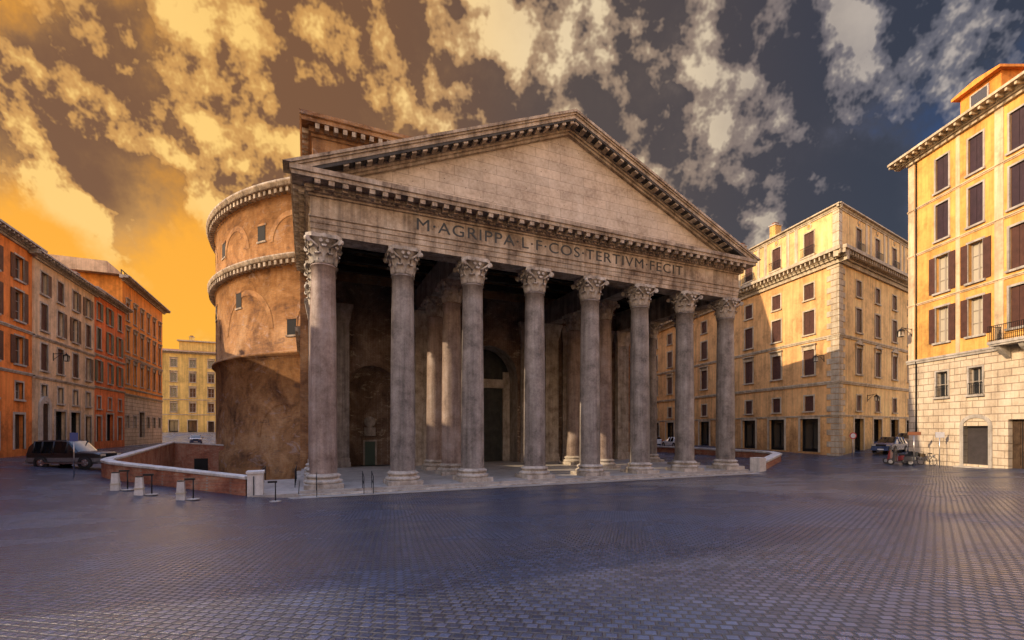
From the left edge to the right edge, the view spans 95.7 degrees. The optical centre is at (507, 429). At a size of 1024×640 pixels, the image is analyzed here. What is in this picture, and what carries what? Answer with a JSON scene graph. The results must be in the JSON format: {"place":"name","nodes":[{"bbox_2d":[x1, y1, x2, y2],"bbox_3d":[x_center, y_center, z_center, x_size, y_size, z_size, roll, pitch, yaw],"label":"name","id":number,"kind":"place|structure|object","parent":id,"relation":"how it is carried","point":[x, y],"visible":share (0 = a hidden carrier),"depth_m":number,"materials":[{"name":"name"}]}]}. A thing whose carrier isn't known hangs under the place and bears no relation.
{"place":"outdoors","nodes":[
{"label":"outdoors","id":0,"kind":"place"},
{"bbox_2d":[0,432,1023,639],"bbox_3d":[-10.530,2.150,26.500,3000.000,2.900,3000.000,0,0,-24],"label":"ground","id":1,"kind":"structure","parent":0,"point":[867,544],"depth_m":7.51,"materials":[{"name":"grey stone"}]},
{"bbox_2d":[0,219,47,457],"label":"house","id":2,"kind":"structure","parent":1,"relation":"on","point":[16,334],"depth_m":34.88,"materials":[{"name":"paint"}]},
{"bbox_2d":[29,248,105,446],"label":"house","id":3,"kind":"structure","parent":1,"relation":"on","point":[63,356],"depth_m":41.42,"materials":[{"name":"beige paint"}]},
{"bbox_2d":[25,440,120,469],"bbox_3d":[-28.573,1.638,30.628,4.864,1.896,2.200,0,0,-2],"label":"suv","id":4,"kind":"object","parent":1,"relation":"on","point":[46,453],"visible":0.81,"depth_m":29.76,"materials":[{"name":"black paint"}]},
{"bbox_2d":[70,433,77,476],"bbox_3d":[-24.429,1.422,26.106,0.068,2.500,0.350,0,0,45],"label":"sign pole","id":5,"kind":"object","parent":1,"relation":"on","point":[73,437],"visible":1,"depth_m":26.09,"materials":[{"name":"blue metal"}]},
{"bbox_2d":[71,269,133,448],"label":"house","id":6,"kind":"structure","parent":1,"relation":"on","point":[110,311],"depth_m":51.80,"materials":[{"name":"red paint"}]},
{"bbox_2d":[49,254,170,445],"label":"house","id":7,"kind":"structure","parent":1,"relation":"on","point":[143,372],"depth_m":60.98,"materials":[{"name":"paint"}]},
{"bbox_2d":[110,470,133,490],"bbox_3d":[-18.727,2.462,22.544,0.910,0.990,0.507,0,0,-24],"label":"barrier post","id":8,"kind":"object","parent":1,"relation":"on","point":[115,484],"visible":0.95,"depth_m":22.36,"materials":[{"name":"stone"}]},
{"bbox_2d":[134,474,158,495],"bbox_3d":[-16.870,2.567,21.663,0.910,0.990,0.507,0,0,-24],"label":"barrier post","id":9,"kind":"object","parent":1,"relation":"on","point":[139,488],"visible":1,"depth_m":21.48,"materials":[{"name":"stone"}]},
{"bbox_2d":[100,442,264,496],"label":"ditch walls","id":10,"kind":"structure","parent":1,"relation":"on","point":[169,464],"depth_m":25.75,"materials":[{"name":"brick"}]},
{"bbox_2d":[175,478,199,499],"bbox_3d":[-14.569,2.709,21.139,0.910,0.990,0.507,0,0,-24],"label":"barrier post","id":11,"kind":"object","parent":1,"relation":"on","point":[180,493],"visible":1,"depth_m":20.95,"materials":[{"name":"stone"}]},
{"bbox_2d":[162,336,215,431],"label":"yellow house","id":12,"kind":"structure","parent":1,"relation":"on","point":[189,388],"depth_m":114.86,"materials":[{"name":"paint"}]},
{"bbox_2d":[189,435,202,442],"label":"car","id":13,"kind":"object","parent":1,"relation":"on","point":[195,439],"visible":0.89,"depth_m":74.93,"materials":[{"name":"white paint"}]},
{"bbox_2d":[268,481,281,501],"bbox_3d":[-11.066,2.934,22.012,0.590,0.990,0.507,0,0,-24],"label":"barrier post","id":14,"kind":"object","parent":1,"relation":"on","point":[275,482],"visible":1,"depth_m":22.00,"materials":[{"name":"metal"}]},
{"bbox_2d":[206,177,386,479],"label":"rotunda","id":15,"kind":"structure","parent":1,"relation":"on","point":[253,287],"depth_m":52.14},
{"bbox_2d":[251,459,759,498],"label":"pantheon platform","id":16,"kind":"structure","parent":1,"relation":"on","point":[502,474],"depth_m":31.23,"materials":[{"name":"stone"}]},
{"bbox_2d":[253,465,373,496],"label":"bollards","id":17,"kind":"object","parent":16,"relation":"on","point":[372,481],"visible":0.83,"depth_m":26.09,"materials":[{"name":"black metal"}]},
{"bbox_2d":[295,108,630,470],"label":"pantheon block","id":18,"kind":"structure","parent":16,"relation":"on","point":[363,318],"depth_m":42.78,"materials":[{"name":"stone"}]},
{"bbox_2d":[304,231,744,489],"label":"columns","id":19,"kind":"structure","parent":16,"relation":"on","point":[455,428],"depth_m":33.05,"materials":[{"name":"grey stone"}]},
{"bbox_2d":[282,109,760,331],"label":"pediment","id":20,"kind":"structure","parent":19,"relation":"on","point":[562,184],"depth_m":31.06,"materials":[{"name":"beige stone"}]},
{"bbox_2d":[312,118,745,308],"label":"pantheon porch roof","id":21,"kind":"structure","parent":20,"relation":"on","point":[346,256],"depth_m":35.88,"materials":[{"name":"grey stone"}]},
{"bbox_2d":[417,218,682,274],"bbox_3d":[4.104,-12.400,32.094,20.900,0.700,0.020,0,0,-24],"label":"inscription","id":22,"kind":"object","parent":20,"relation":"attached to","point":[496,237],"visible":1,"depth_m":31.23,"materials":[{"name":"stone"}]},
{"bbox_2d":[657,436,662,444],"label":"white car","id":23,"kind":"object","parent":1,"relation":"on","point":[659,439],"visible":0.14,"depth_m":69.53,"materials":[{"name":"paint"}]},
{"bbox_2d":[661,437,674,445],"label":"white car","id":24,"kind":"object","parent":1,"relation":"on","point":[669,441],"visible":0.59,"depth_m":64.96,"materials":[{"name":"paint"}]},
{"bbox_2d":[657,446,781,471],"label":"flank wall","id":25,"kind":"structure","parent":1,"relation":"on","point":[761,461],"depth_m":46.35,"materials":[{"name":"brick"}]},
{"bbox_2d":[656,201,908,455],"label":"building","id":26,"kind":"structure","parent":1,"relation":"on","point":[820,346],"depth_m":49.99,"materials":[{"name":"paint"}]},
{"bbox_2d":[850,432,856,458],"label":"sign pole","id":27,"kind":"object","parent":1,"relation":"on","point":[853,435],"visible":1,"depth_m":41.96,"materials":[{"name":"silver metal"}]},
{"bbox_2d":[871,437,907,452],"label":"blue car","id":28,"kind":"object","parent":1,"relation":"on","point":[885,443],"visible":0.83,"depth_m":43.81,"materials":[{"name":"paint"}]},
{"bbox_2d":[883,446,912,463],"bbox_3d":[31.134,2.064,37.038,0.611,1.393,1.913,0,0,-24],"label":"scooter","id":29,"kind":"object","parent":1,"relation":"on","point":[900,456],"visible":0.56,"depth_m":37.31,"materials":[{"name":"red metal"}]},
{"bbox_2d":[897,433,908,445],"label":"dark car","id":30,"kind":"object","parent":1,"relation":"on","point":[905,436],"visible":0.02,"depth_m":47.13,"materials":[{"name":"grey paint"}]},
{"bbox_2d":[887,447,918,464],"bbox_3d":[30.794,2.087,36.144,0.606,1.393,1.913,0,0,-31],"label":"scooter","id":31,"kind":"object","parent":1,"relation":"on","point":[909,459],"visible":0.98,"depth_m":35.86,"materials":[{"name":"black metal"}]},
{"bbox_2d":[908,432,920,465],"bbox_3d":[30.477,1.476,34.776,0.900,2.600,0.069,0,0,7],"label":"sign pole","id":32,"kind":"object","parent":1,"relation":"on","point":[914,433],"visible":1,"depth_m":34.76,"materials":[{"name":"silver metal"}]},
{"bbox_2d":[917,453,936,465],"bbox_3d":[31.581,2.192,34.901,0.494,1.051,1.710,0,0,11],"label":"bicycle","id":33,"kind":"object","parent":1,"relation":"on","point":[923,455],"visible":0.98,"depth_m":35.10,"materials":[{"name":"black metal"}]},
{"bbox_2d":[935,432,944,466],"bbox_3d":[31.312,1.439,33.613,0.600,2.500,0.069,0,0,7],"label":"sign pole","id":34,"kind":"object","parent":1,"relation":"on","point":[939,435],"visible":1,"depth_m":33.60,"materials":[{"name":"silver metal"}]},
{"bbox_2d":[887,64,1023,468],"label":"house","id":35,"kind":"structure","parent":1,"relation":"on","point":[965,307],"depth_m":32.15,"materials":[{"name":"paint"}]},
{"bbox_2d":[0,0,1023,348],"label":"sky","id":36,"kind":"structure","parent":0,"point":[124,124],"materials":[{"name":"multicoloured"}]}
]}

